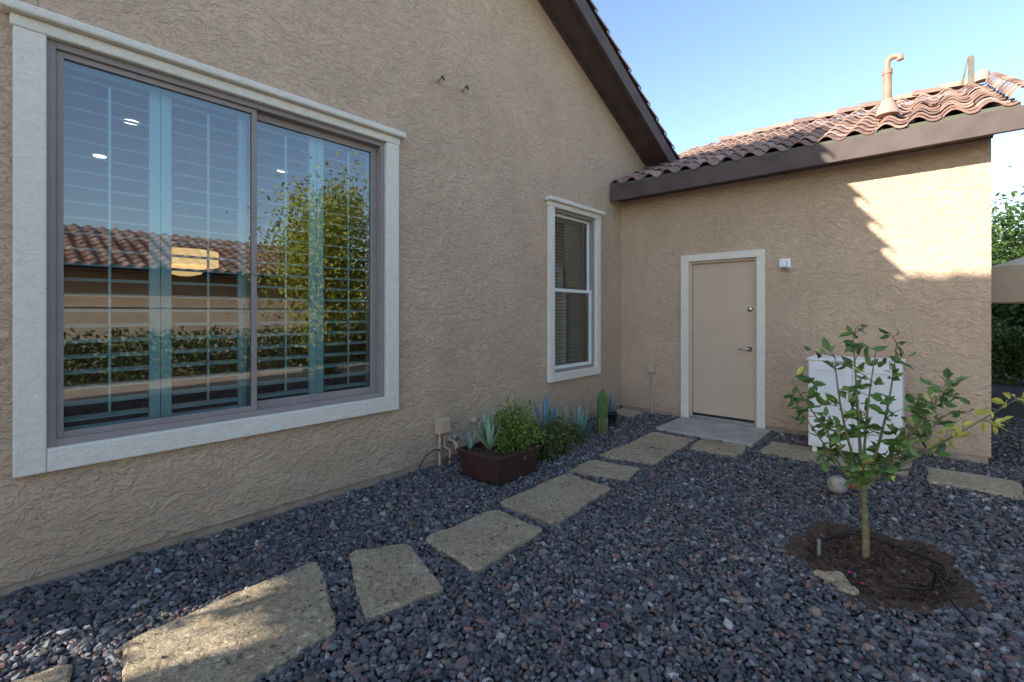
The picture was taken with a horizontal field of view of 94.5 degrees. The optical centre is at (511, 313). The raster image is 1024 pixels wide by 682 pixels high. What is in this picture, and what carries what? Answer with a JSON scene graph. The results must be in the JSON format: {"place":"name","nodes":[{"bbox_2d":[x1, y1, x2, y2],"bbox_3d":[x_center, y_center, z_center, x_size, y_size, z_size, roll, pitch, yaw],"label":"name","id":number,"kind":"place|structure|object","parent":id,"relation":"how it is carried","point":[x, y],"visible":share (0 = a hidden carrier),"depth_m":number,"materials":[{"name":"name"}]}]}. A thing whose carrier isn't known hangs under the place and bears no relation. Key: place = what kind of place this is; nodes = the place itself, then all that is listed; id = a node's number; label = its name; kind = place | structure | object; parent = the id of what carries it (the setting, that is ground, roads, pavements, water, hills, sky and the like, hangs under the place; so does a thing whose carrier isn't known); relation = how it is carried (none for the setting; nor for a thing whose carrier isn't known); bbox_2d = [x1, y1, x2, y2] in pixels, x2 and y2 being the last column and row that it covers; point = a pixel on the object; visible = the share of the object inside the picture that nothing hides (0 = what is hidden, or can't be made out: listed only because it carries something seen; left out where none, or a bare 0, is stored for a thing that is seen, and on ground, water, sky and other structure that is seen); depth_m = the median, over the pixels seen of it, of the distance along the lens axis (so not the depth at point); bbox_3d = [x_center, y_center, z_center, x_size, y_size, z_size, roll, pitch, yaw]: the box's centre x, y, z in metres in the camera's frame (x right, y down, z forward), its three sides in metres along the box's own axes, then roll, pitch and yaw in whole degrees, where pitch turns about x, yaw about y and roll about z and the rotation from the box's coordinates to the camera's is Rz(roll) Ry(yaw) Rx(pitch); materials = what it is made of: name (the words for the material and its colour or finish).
{"place":"outdoors","nodes":[
{"label":"outdoors","id":0,"kind":"place"},
{"bbox_2d":[64,370,141,426],"bbox_3d":[-2.891,0.680,3.339,0.040,0.520,0.440,0,0,42],"label":"dining chair back","id":1,"kind":"object","parent":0,"point":[80,379],"visible":0.29,"depth_m":3.32,"materials":[{"name":"brown wood"}]},
{"bbox_2d":[64,68,364,225],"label":"room ceiling","id":2,"kind":"structure","parent":0,"point":[87,149],"depth_m":4.74,"materials":[{"name":"paint"}]},
{"bbox_2d":[183,149,185,247],"bbox_3d":[-3.060,-1.055,4.427,0.018,0.950,0.018,0,0,19],"label":"pendant rod","id":3,"kind":"object","parent":2,"relation":"hanging from","point":[184,196],"visible":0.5,"depth_m":4.42,"materials":[{"name":"metal"}]},
{"bbox_2d":[172,247,218,268],"bbox_3d":[-3.060,-0.510,4.427,0.540,0.140,0.540,0,0,42],"label":"pendant drum","id":4,"kind":"object","parent":3,"relation":"hanging from","point":[213,264],"visible":0.44,"depth_m":4.27,"materials":[{"name":"beige"}]},
{"bbox_2d":[197,363,236,409],"bbox_3d":[-2.359,0.680,3.937,0.040,0.520,0.440,0,0,42],"label":"dining chair back","id":5,"kind":"object","parent":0,"point":[220,381],"visible":0.29,"depth_m":3.86,"materials":[{"name":"brown wood"}]},
{"bbox_2d":[281,359,331,397],"bbox_3d":[-1.806,0.680,4.181,0.040,0.520,0.440,0,0,42],"label":"dining chair back","id":6,"kind":"object","parent":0,"point":[300,374],"visible":0.36,"depth_m":4.11,"materials":[{"name":"brown wood"}]},
{"bbox_2d":[0,358,1023,681],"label":"ground","id":7,"kind":"structure","parent":0,"point":[1012,408],"depth_m":2.34,"materials":[{"name":"gravel"}]},
{"bbox_2d":[15,664,72,681],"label":"stepping stone","id":8,"kind":"object","parent":7,"relation":"on","point":[62,673],"visible":0.97,"depth_m":1.81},
{"bbox_2d":[64,195,292,407],"bbox_3d":[-5.437,-0.080,6.645,0.100,3.000,4.650,0,0,42],"label":"room back","id":9,"kind":"object","parent":7,"relation":"on","point":[89,226],"visible":0.33,"depth_m":7.02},
{"bbox_2d":[121,562,335,681],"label":"stepping stone","id":10,"kind":"object","parent":7,"relation":"on","point":[275,626],"visible":0.93,"depth_m":2.03,"materials":[{"name":"stone"}]},
{"bbox_2d":[0,406,619,597],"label":"foundation","id":11,"kind":"object","parent":7,"relation":"on","point":[84,568],"visible":0.22,"depth_m":3.02,"materials":[{"name":"concrete"}]},
{"bbox_2d":[0,0,45,587],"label":"gable wall","id":12,"kind":"structure","parent":11,"relation":"on","point":[22,528],"depth_m":2.35,"materials":[{"name":"beige paint"}]},
{"bbox_2d":[12,26,46,477],"bbox_3d":[-2.432,-0.302,2.388,0.049,2.235,0.120,0,0,42],"label":"window trim","id":13,"kind":"structure","parent":12,"relation":"attached to","point":[29,252],"depth_m":2.37,"materials":[{"name":"paint"}]},
{"bbox_2d":[46,398,383,573],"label":"gable wall","id":14,"kind":"structure","parent":11,"relation":"on","point":[99,510],"depth_m":2.95,"materials":[{"name":"beige paint"}]},
{"bbox_2d":[47,39,55,447],"bbox_3d":[-2.432,-0.362,2.493,0.112,2.113,0.035,0,0,42],"label":"window frame","id":15,"kind":"object","parent":14,"relation":"on","point":[51,243],"visible":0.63,"depth_m":2.46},
{"bbox_2d":[148,85,159,418],"bbox_3d":[-2.197,-0.362,2.907,0.028,2.095,0.055,0,0,42],"label":"shutter frame","id":16,"kind":"object","parent":14,"relation":"on","point":[154,251],"visible":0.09,"depth_m":2.90,"materials":[{"name":"wood"}]},
{"bbox_2d":[160,88,171,417],"bbox_3d":[-2.157,-0.362,2.951,0.028,2.095,0.055,0,0,42],"label":"shutter frame","id":17,"kind":"object","parent":14,"relation":"on","point":[165,253],"visible":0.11,"depth_m":2.94,"materials":[{"name":"wood"}]},
{"bbox_2d":[172,103,238,408],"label":"shutter louvres","id":18,"kind":"object","parent":17,"relation":"attached to","point":[197,390],"visible":0.86,"depth_m":3.09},
{"bbox_2d":[207,115,208,399],"bbox_3d":[-1.978,-0.362,3.083,0.008,1.855,0.012,0,0,42],"label":"shutter tilt rod","id":19,"kind":"object","parent":18,"relation":"attached to","point":[207,257],"visible":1,"depth_m":3.08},
{"bbox_2d":[47,397,386,471],"bbox_3d":[-1.723,0.755,3.186,0.047,0.120,2.015,0,0,42],"label":"window trim","id":20,"kind":"structure","parent":14,"relation":"attached to","point":[62,457],"depth_m":2.91,"materials":[{"name":"paint"}]},
{"bbox_2d":[56,392,380,445],"bbox_3d":[-1.774,0.676,3.231,0.112,0.035,1.943,0,0,42],"label":"window frame","id":21,"kind":"object","parent":14,"relation":"on","point":[155,427],"visible":0.65,"depth_m":2.99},
{"bbox_2d":[56,50,63,438],"bbox_3d":[-2.397,-0.362,2.507,0.035,2.043,0.032,0,0,42],"label":"window sash","id":22,"kind":"object","parent":21,"relation":"on","point":[59,244],"depth_m":2.50,"materials":[{"name":"metal"}]},
{"bbox_2d":[64,406,251,436],"bbox_3d":[-2.078,0.643,2.865,0.035,0.032,0.928,0,0,42],"label":"window sash","id":23,"kind":"object","parent":21,"relation":"on","point":[105,428],"depth_m":2.79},
{"bbox_2d":[247,114,249,405],"bbox_3d":[-1.788,-0.362,3.251,0.035,2.043,0.050,0,0,42],"label":"window sash","id":24,"kind":"object","parent":21,"relation":"on","point":[248,259],"depth_m":3.23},
{"bbox_2d":[250,109,256,410],"bbox_3d":[-1.759,-0.362,3.223,0.035,2.043,0.032,0,0,42],"label":"window sash","id":25,"kind":"object","parent":21,"relation":"on","point":[253,253],"depth_m":3.21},
{"bbox_2d":[257,386,370,408],"bbox_3d":[-1.475,0.634,3.602,0.035,0.050,0.892,0,0,42],"label":"window sash","id":26,"kind":"object","parent":21,"relation":"on","point":[304,398],"depth_m":3.55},
{"bbox_2d":[369,146,376,392],"bbox_3d":[-1.162,-0.362,3.954,0.035,2.043,0.050,0,0,42],"label":"window sash","id":27,"kind":"object","parent":21,"relation":"on","point":[373,269],"depth_m":3.94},
{"bbox_2d":[237,111,246,406],"bbox_3d":[-1.868,-0.362,3.276,0.028,2.095,0.055,0,0,42],"label":"shutter frame","id":28,"kind":"object","parent":14,"relation":"on","point":[242,258],"visible":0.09,"depth_m":3.27,"materials":[{"name":"wood"}]},
{"bbox_2d":[308,136,315,393],"bbox_3d":[-1.540,-0.362,3.644,0.028,2.095,0.055,0,0,42],"label":"shutter frame","id":29,"kind":"object","parent":14,"relation":"on","point":[312,265],"visible":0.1,"depth_m":3.63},
{"bbox_2d":[257,127,309,397],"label":"shutter louvres","id":30,"kind":"object","parent":29,"relation":"attached to","point":[278,393],"visible":0.82,"depth_m":3.46,"materials":[{"name":"wood"}]},
{"bbox_2d":[285,136,286,390],"bbox_3d":[-1.650,-0.362,3.451,0.008,1.855,0.012,0,0,42],"label":"shutter tilt rod","id":31,"kind":"object","parent":30,"relation":"attached to","point":[285,263],"visible":1,"depth_m":3.45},
{"bbox_2d":[316,138,322,392],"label":"shutter frame","id":32,"kind":"object","parent":14,"relation":"on","point":[319,265],"visible":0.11,"depth_m":3.67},
{"bbox_2d":[323,145,367,389],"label":"shutter louvres","id":33,"kind":"object","parent":32,"relation":"attached to","point":[343,353],"visible":0.85,"depth_m":3.82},
{"bbox_2d":[347,153,348,382],"bbox_3d":[-1.322,-0.362,3.820,0.008,1.855,0.012,0,0,42],"label":"shutter tilt rod","id":34,"kind":"object","parent":33,"relation":"attached to","point":[347,267],"visible":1,"depth_m":3.82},
{"bbox_2d":[365,152,368,386],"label":"shutter frame","id":35,"kind":"object","parent":14,"relation":"on","point":[367,268],"visible":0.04,"depth_m":3.99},
{"bbox_2d":[377,142,383,396],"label":"window frame","id":36,"kind":"object","parent":14,"relation":"on","point":[380,269],"visible":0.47,"depth_m":3.93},
{"bbox_2d":[384,124,551,474],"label":"gable wall","id":37,"kind":"structure","parent":11,"relation":"on","point":[472,286],"depth_m":4.62,"materials":[{"name":"beige paint"}]},
{"bbox_2d":[25,0,645,204],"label":"gable wall top","id":38,"kind":"structure","parent":37,"relation":"on","point":[530,101],"depth_m":4.30,"materials":[{"name":"beige paint"}]},
{"bbox_2d":[46,8,383,141],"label":"gable wall","id":39,"kind":"structure","parent":38,"relation":"attached to","point":[203,63],"depth_m":2.95,"materials":[{"name":"beige paint"}]},
{"bbox_2d":[64,60,148,90],"bbox_3d":[-2.341,-1.383,2.745,0.028,0.055,0.380,0,0,42],"label":"shutter frame","id":40,"kind":"object","parent":39,"relation":"attached to","point":[102,75],"visible":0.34,"depth_m":2.73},
{"bbox_2d":[9,12,399,145],"bbox_3d":[-1.721,-1.451,3.184,0.052,0.062,2.275,0,0,42],"label":"window trim","id":41,"kind":"structure","parent":39,"relation":"attached to","point":[64,36],"depth_m":2.85,"materials":[{"name":"paint"}]},
{"bbox_2d":[0,0,405,139],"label":"window trim cap","id":42,"kind":"object","parent":41,"relation":"on","point":[53,19],"visible":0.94,"depth_m":2.80,"materials":[{"name":"paint"}]},
{"bbox_2d":[172,92,237,115],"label":"shutter frame","id":43,"kind":"object","parent":39,"relation":"attached to","point":[194,101],"visible":0.56,"depth_m":3.10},
{"bbox_2d":[56,42,380,147],"bbox_3d":[-1.774,-1.401,3.231,0.112,0.035,1.943,0,0,42],"label":"window frame","id":44,"kind":"object","parent":39,"relation":"attached to","point":[259,108],"visible":0.62,"depth_m":3.03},
{"bbox_2d":[64,52,251,113],"bbox_3d":[-2.078,-1.368,2.865,0.035,0.032,0.928,0,0,42],"label":"sash window","id":45,"kind":"structure","parent":44,"relation":"attached to","point":[71,58],"depth_m":2.79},
{"bbox_2d":[257,113,370,152],"bbox_3d":[-1.475,-1.359,3.602,0.035,0.050,0.892,0,0,42],"label":"sash window","id":46,"kind":"structure","parent":44,"relation":"attached to","point":[279,123],"depth_m":3.55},
{"bbox_2d":[552,182,593,217],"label":"gable wall","id":47,"kind":"structure","parent":38,"relation":"attached to","point":[570,194],"depth_m":6.02,"materials":[{"name":"beige paint"}]},
{"bbox_2d":[555,217,583,365],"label":"window blinds","id":48,"kind":"object","parent":47,"relation":"hanging from","point":[566,354],"depth_m":6.22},
{"bbox_2d":[538,0,648,166],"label":"rake board","id":49,"kind":"object","parent":38,"relation":"attached to","point":[568,43],"visible":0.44,"depth_m":6.27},
{"bbox_2d":[619,135,993,201],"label":"eave soffit","id":50,"kind":"structure","parent":38,"relation":"attached to","point":[867,158],"depth_m":5.22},
{"bbox_2d":[631,88,1001,180],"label":"wing roof deck","id":51,"kind":"structure","parent":50,"relation":"on","point":[950,113],"depth_m":5.61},
{"bbox_2d":[961,55,989,92],"bbox_3d":[6.134,-3.150,6.259,0.275,0.540,0.148,0,0,74],"label":"roof flue","id":52,"kind":"object","parent":51,"relation":"on","point":[980,76],"visible":0.73,"depth_m":6.27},
{"bbox_3d":[6.230,-2.423,9.176,3.945,1.486,3.350,0,0,42],"label":"wing","id":53,"kind":"object","parent":51,"relation":"attached to","visible":0},
{"bbox_2d":[718,80,967,140],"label":"wing ridge tiles","id":54,"kind":"object","parent":53,"relation":"on","point":[915,94],"visible":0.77,"depth_m":7.55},
{"bbox_2d":[610,105,1023,201],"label":"eave fascia","id":55,"kind":"structure","parent":50,"relation":"attached to","point":[1011,119],"depth_m":4.90,"materials":[{"name":"wood"}]},
{"bbox_2d":[610,102,1020,186],"bbox_3d":[2.891,-1.798,5.395,3.980,0.035,0.033,0,0,42],"label":"eave closure","id":56,"kind":"object","parent":55,"relation":"attached to","point":[874,133],"visible":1,"depth_m":4.88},
{"bbox_2d":[384,142,398,410],"bbox_3d":[-1.012,-0.302,3.982,0.049,2.235,0.120,0,0,42],"label":"window trim","id":57,"kind":"structure","parent":37,"relation":"attached to","point":[391,273],"depth_m":3.95,"materials":[{"name":"paint"}]},
{"bbox_2d":[547,206,554,382],"bbox_3d":[0.463,-0.223,5.638,0.049,2.095,0.105,0,0,42],"label":"window trim","id":58,"kind":"structure","parent":37,"relation":"attached to","point":[550,294],"depth_m":5.61,"materials":[{"name":"paint"}]},
{"bbox_2d":[552,367,593,422],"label":"gable wall","id":59,"kind":"structure","parent":11,"relation":"on","point":[569,393],"depth_m":6.04,"materials":[{"name":"beige paint"}]},
{"bbox_2d":[555,367,596,381],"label":"window trim","id":60,"kind":"structure","parent":59,"relation":"attached to","point":[572,374],"depth_m":5.99,"materials":[{"name":"paint"}]},
{"bbox_2d":[587,219,593,366],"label":"window frame","id":61,"kind":"object","parent":59,"relation":"on","point":[591,256],"visible":0.46,"depth_m":6.38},
{"bbox_2d":[580,197,620,412],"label":"gable wall","id":62,"kind":"structure","parent":11,"relation":"on","point":[608,379],"depth_m":6.68,"materials":[{"name":"beige paint"}]},
{"bbox_2d":[594,219,600,374],"bbox_3d":[1.158,-0.223,6.418,0.049,2.095,0.105,0,0,42],"label":"window trim","id":63,"kind":"structure","parent":62,"relation":"attached to","point":[597,293],"depth_m":6.39,"materials":[{"name":"paint"}]},
{"bbox_2d":[293,207,364,390],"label":"wall","id":64,"kind":"structure","parent":7,"relation":"on","point":[327,261],"depth_m":7.30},
{"bbox_2d":[350,544,442,624],"bbox_3d":[-0.648,1.411,2.539,0.400,0.058,0.667,0,0,-28],"label":"stepping stone","id":65,"kind":"object","parent":7,"relation":"on","point":[384,584],"visible":0.81,"depth_m":2.46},
{"bbox_2d":[434,416,450,464],"bbox_3d":[-0.630,1.190,4.372,0.099,0.460,0.150,0,0,42],"label":"electrical box","id":66,"kind":"object","parent":7,"relation":"on","point":[442,425],"visible":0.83,"depth_m":4.34,"materials":[{"name":"metal"}]},
{"bbox_2d":[426,510,541,573],"bbox_3d":[-0.170,1.411,2.964,0.520,0.058,0.665,0,0,42],"label":"stepping stone","id":67,"kind":"object","parent":7,"relation":"on","point":[467,543],"visible":0.86,"depth_m":2.90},
{"bbox_2d":[456,441,541,485],"bbox_3d":[-0.110,1.298,4.183,0.494,0.245,0.584,0,0,42],"label":"garden planter","id":68,"kind":"object","parent":7,"relation":"on","point":[479,461],"visible":0.69,"depth_m":4.01,"materials":[{"name":"metal"}]},
{"bbox_2d":[472,410,501,449],"bbox_3d":[-0.189,1.027,4.146,0.309,0.347,0.318,0,0,-1],"label":"agave plant","id":69,"kind":"object","parent":68,"relation":"on","point":[486,437],"visible":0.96,"depth_m":4.13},
{"bbox_2d":[476,393,546,460],"bbox_3d":[-0.019,1.062,4.275,0.618,0.668,0.728,0,0,42],"label":"jade bush","id":70,"kind":"object","parent":68,"relation":"in","point":[515,428],"visible":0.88,"depth_m":4.19,"materials":[{"name":"green plant"}]},
{"bbox_2d":[529,420,574,461],"bbox_3d":[0.323,1.231,4.574,0.474,0.416,0.480,0,0,42],"label":"shrub","id":71,"kind":"object","parent":7,"relation":"on","point":[547,450],"visible":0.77,"depth_m":4.55,"materials":[{"name":"green plant"}]},
{"bbox_2d":[500,474,609,527],"bbox_3d":[0.370,1.411,3.612,0.529,0.059,0.877,0,0,42],"label":"stepping stone","id":72,"kind":"object","parent":7,"relation":"on","point":[573,494],"visible":0.89,"depth_m":3.53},
{"bbox_2d":[542,407,576,454],"bbox_3d":[0.477,1.194,4.726,0.331,0.498,0.389,0,0,42],"label":"shrub","id":73,"kind":"object","parent":7,"relation":"on","point":[553,425],"visible":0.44,"depth_m":4.72,"materials":[{"name":"green plant"}]},
{"bbox_2d":[555,222,563,364],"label":"window blinds","id":74,"kind":"object","parent":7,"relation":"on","point":[557,242],"depth_m":8.27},
{"bbox_2d":[555,217,579,363],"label":"wall","id":75,"kind":"structure","parent":7,"relation":"on","point":[570,238],"depth_m":8.73,"materials":[{"name":"beige paint"}]},
{"bbox_2d":[595,389,608,430],"bbox_3d":[1.075,1.160,5.645,0.165,0.520,0.156,0,0,42],"label":"columnar cactus","id":76,"kind":"object","parent":7,"relation":"on","point":[601,406],"visible":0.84,"depth_m":5.60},
{"bbox_2d":[569,460,639,482],"bbox_3d":[0.828,1.413,4.217,0.520,0.054,0.416,0,0,33],"label":"stepping stone","id":77,"kind":"object","parent":7,"relation":"on","point":[602,469],"visible":0.85,"depth_m":4.17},
{"bbox_2d":[600,444,672,465],"bbox_3d":[1.248,1.412,4.694,0.533,0.055,0.616,0,0,42],"label":"stepping stone","id":78,"kind":"object","parent":7,"relation":"on","point":[629,452],"visible":0.8,"depth_m":4.64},
{"bbox_2d":[622,405,680,416],"bbox_3d":[2.058,1.435,6.710,1.005,0.170,0.182,0,0,42],"label":"foundation","id":79,"kind":"object","parent":7,"relation":"on","point":[659,412],"visible":0.21,"depth_m":6.65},
{"bbox_2d":[622,191,689,414],"bbox_3d":[2.052,-0.165,6.704,1.005,3.030,0.200,0,0,42],"label":"door wall","id":80,"kind":"structure","parent":79,"relation":"on","point":[655,238],"depth_m":6.62,"materials":[{"name":"beige paint"}]},
{"bbox_2d":[681,262,688,416],"bbox_3d":[2.308,0.360,6.314,0.105,2.080,0.039,0,0,42],"label":"door trim","id":81,"kind":"structure","parent":80,"relation":"attached to","point":[684,339],"depth_m":6.29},
{"bbox_2d":[690,262,692,414],"bbox_3d":[2.421,0.345,6.341,0.030,2.050,0.150,0,0,42],"label":"door jamb","id":82,"kind":"object","parent":80,"relation":"attached to","point":[691,339],"depth_m":6.29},
{"bbox_2d":[690,179,756,261],"bbox_3d":[2.735,-1.180,6.095,0.825,1.000,0.200,0,0,42],"label":"door wall","id":83,"kind":"structure","parent":80,"relation":"attached to","point":[723,218],"depth_m":6.00,"materials":[{"name":"beige paint"}]},
{"bbox_2d":[681,249,765,261],"bbox_3d":[2.650,-0.725,6.008,1.025,0.090,0.041,0,0,42],"label":"trim door","id":84,"kind":"structure","parent":83,"relation":"attached to","point":[727,255],"depth_m":5.96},
{"bbox_2d":[629,432,693,451],"bbox_3d":[1.639,1.413,5.153,0.532,0.053,0.650,0,0,42],"label":"stepping stone","id":85,"kind":"object","parent":7,"relation":"on","point":[661,440],"visible":0.81,"depth_m":5.12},
{"bbox_2d":[656,417,770,447],"bbox_3d":[2.387,1.407,5.641,1.085,0.065,0.855,0,0,42],"label":"concrete landing","id":86,"kind":"object","parent":7,"relation":"on","point":[749,436],"visible":0.86,"depth_m":5.55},
{"bbox_2d":[690,440,746,457],"bbox_3d":[2.138,1.411,4.915,0.483,0.057,0.488,0,0,42],"label":"stepping stone","id":87,"kind":"object","parent":7,"relation":"on","point":[725,449],"visible":0.85,"depth_m":4.85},
{"bbox_2d":[761,441,830,463],"bbox_3d":[2.856,1.410,4.766,0.562,0.059,0.520,0,0,42],"label":"stepping stone","id":88,"kind":"object","parent":7,"relation":"on","point":[792,452],"visible":0.74,"depth_m":4.73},
{"bbox_2d":[807,355,933,461],"bbox_3d":[3.518,0.914,4.665,0.951,0.948,0.706,0,0,42],"label":"utility cabinet","id":89,"kind":"object","parent":7,"relation":"on","point":[819,369],"visible":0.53,"depth_m":4.49,"materials":[{"name":"white metal"}]},
{"bbox_2d":[766,426,987,463],"bbox_3d":[3.789,1.435,5.168,1.982,0.170,0.182,0,0,42],"label":"foundation","id":90,"kind":"object","parent":7,"relation":"on","point":[971,458],"visible":0.21,"depth_m":4.62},
{"bbox_2d":[757,139,990,457],"bbox_3d":[3.789,-0.165,5.155,2.000,3.030,0.200,0,0,42],"label":"door wall","id":91,"kind":"structure","parent":90,"relation":"on","point":[893,245],"depth_m":4.90,"materials":[{"name":"beige paint"}]},
{"bbox_2d":[693,261,754,420],"bbox_3d":[2.705,0.344,6.061,0.757,1.981,0.040,0,0,42],"label":"door leaf","id":92,"kind":"object","parent":91,"relation":"attached to","point":[724,332],"visible":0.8,"depth_m":6.03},
{"bbox_2d":[756,256,765,428],"bbox_3d":[2.998,0.360,5.699,0.095,2.080,0.039,0,0,42],"label":"door trim","id":93,"kind":"structure","parent":91,"relation":"attached to","point":[760,342],"depth_m":5.68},
{"bbox_2d":[778,521,989,615],"bbox_3d":[2.025,1.406,2.648,0.928,0.050,1.060,0,0,42],"label":"mulch bed","id":94,"kind":"object","parent":7,"relation":"on","point":[881,561],"visible":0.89,"depth_m":2.62,"materials":[{"name":"soil"}]},
{"bbox_2d":[817,533,973,624],"bbox_3d":[2.130,1.355,2.586,0.511,0.135,0.796,0,0,-23],"label":"drip irrigation","id":95,"kind":"object","parent":94,"relation":"on","point":[941,583],"visible":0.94,"depth_m":2.44,"materials":[{"name":"black plastic"}]},
{"bbox_2d":[783,324,1023,558],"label":"citrus tree","id":96,"kind":"object","parent":94,"relation":"on","point":[888,465],"visible":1,"depth_m":2.73,"materials":[{"name":"green plant"}]},
{"bbox_2d":[926,467,1023,500],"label":"stepping stone","id":97,"kind":"object","parent":7,"relation":"on","point":[996,487],"visible":0.89,"depth_m":3.88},
{"bbox_2d":[991,166,1023,374],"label":"shade tree","id":98,"kind":"object","parent":7,"relation":"on","point":[1011,315],"visible":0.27,"depth_m":10.43,"materials":[{"name":"green plant"}]},
{"bbox_2d":[991,324,1023,384],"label":"hedge","id":99,"kind":"object","parent":7,"relation":"on","point":[1006,354],"visible":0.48,"depth_m":9.44,"materials":[{"name":"green plant"}]},
{"bbox_2d":[991,257,1023,303],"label":"patio umbrella","id":100,"kind":"object","parent":7,"relation":"on","point":[1007,282],"visible":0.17,"depth_m":6.77,"materials":[{"name":"fabric"}]},
{"bbox_2d":[592,0,1023,247],"label":"sky","id":101,"kind":"structure","parent":0,"point":[709,70],"materials":[{"name":"blue"}]},
{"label":"shutter frame","id":102,"kind":"object","parent":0,"visible":0},
{"bbox_2d":[64,73,149,422],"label":"shutter louvres","id":103,"kind":"object","parent":102,"relation":"attached to","point":[102,385],"visible":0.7,"depth_m":2.72,"materials":[{"name":"wood"}]},
{"bbox_2d":[108,88,110,411],"bbox_3d":[-2.307,-0.362,2.714,0.008,1.855,0.012,0,0,42],"label":"shutter tilt rod","id":104,"kind":"object","parent":103,"relation":"attached to","point":[109,249],"visible":1,"depth_m":2.71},
{"bbox_3d":[-2.132,-3.647,8.054,7.760,2.622,5.450,0,0,42],"label":"roof deck","id":105,"kind":"object","parent":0,"visible":0},
{"bbox_2d":[543,0,665,165],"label":"rake soffit","id":106,"kind":"structure","parent":105,"relation":"attached to","point":[570,22],"depth_m":6.22,"materials":[{"name":"wood"}]},
{"bbox_2d":[571,0,676,162],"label":"rake fascia","id":107,"kind":"structure","parent":106,"relation":"attached to","point":[589,19],"depth_m":6.16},
{"bbox_2d":[586,0,680,158],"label":"rake tiles","id":108,"kind":"object","parent":107,"relation":"on","point":[605,29],"visible":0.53,"depth_m":6.36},
{"bbox_2d":[610,83,1018,184],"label":"wing roof tiles","id":109,"kind":"object","parent":105,"relation":"attached to","point":[712,154],"visible":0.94,"depth_m":6.04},
{"bbox_2d":[875,53,903,118],"bbox_3d":[4.213,-2.534,5.310,0.218,0.709,0.226,0,0,-1],"label":"roof vent pipe","id":110,"kind":"object","parent":109,"relation":"on","point":[888,106],"visible":0.95,"depth_m":5.28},
{"bbox_2d":[985,72,1023,96],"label":"wing rake tiles","id":111,"kind":"object","parent":109,"relation":"attached to","point":[1011,80],"visible":0.98,"depth_m":4.75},
{"bbox_3d":[-4.181,1.030,4.221,0.080,0.700,0.080,0,0,42],"label":"dining table leg","id":112,"kind":"object","parent":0,"visible":0},
{"bbox_2d":[142,371,268,393],"bbox_3d":[-3.342,0.655,4.411,1.200,0.050,1.600,0,0,42],"label":"dining table top","id":113,"kind":"object","parent":112,"relation":"on","point":[184,384],"visible":0.11,"depth_m":4.31,"materials":[{"name":"brown wood"}]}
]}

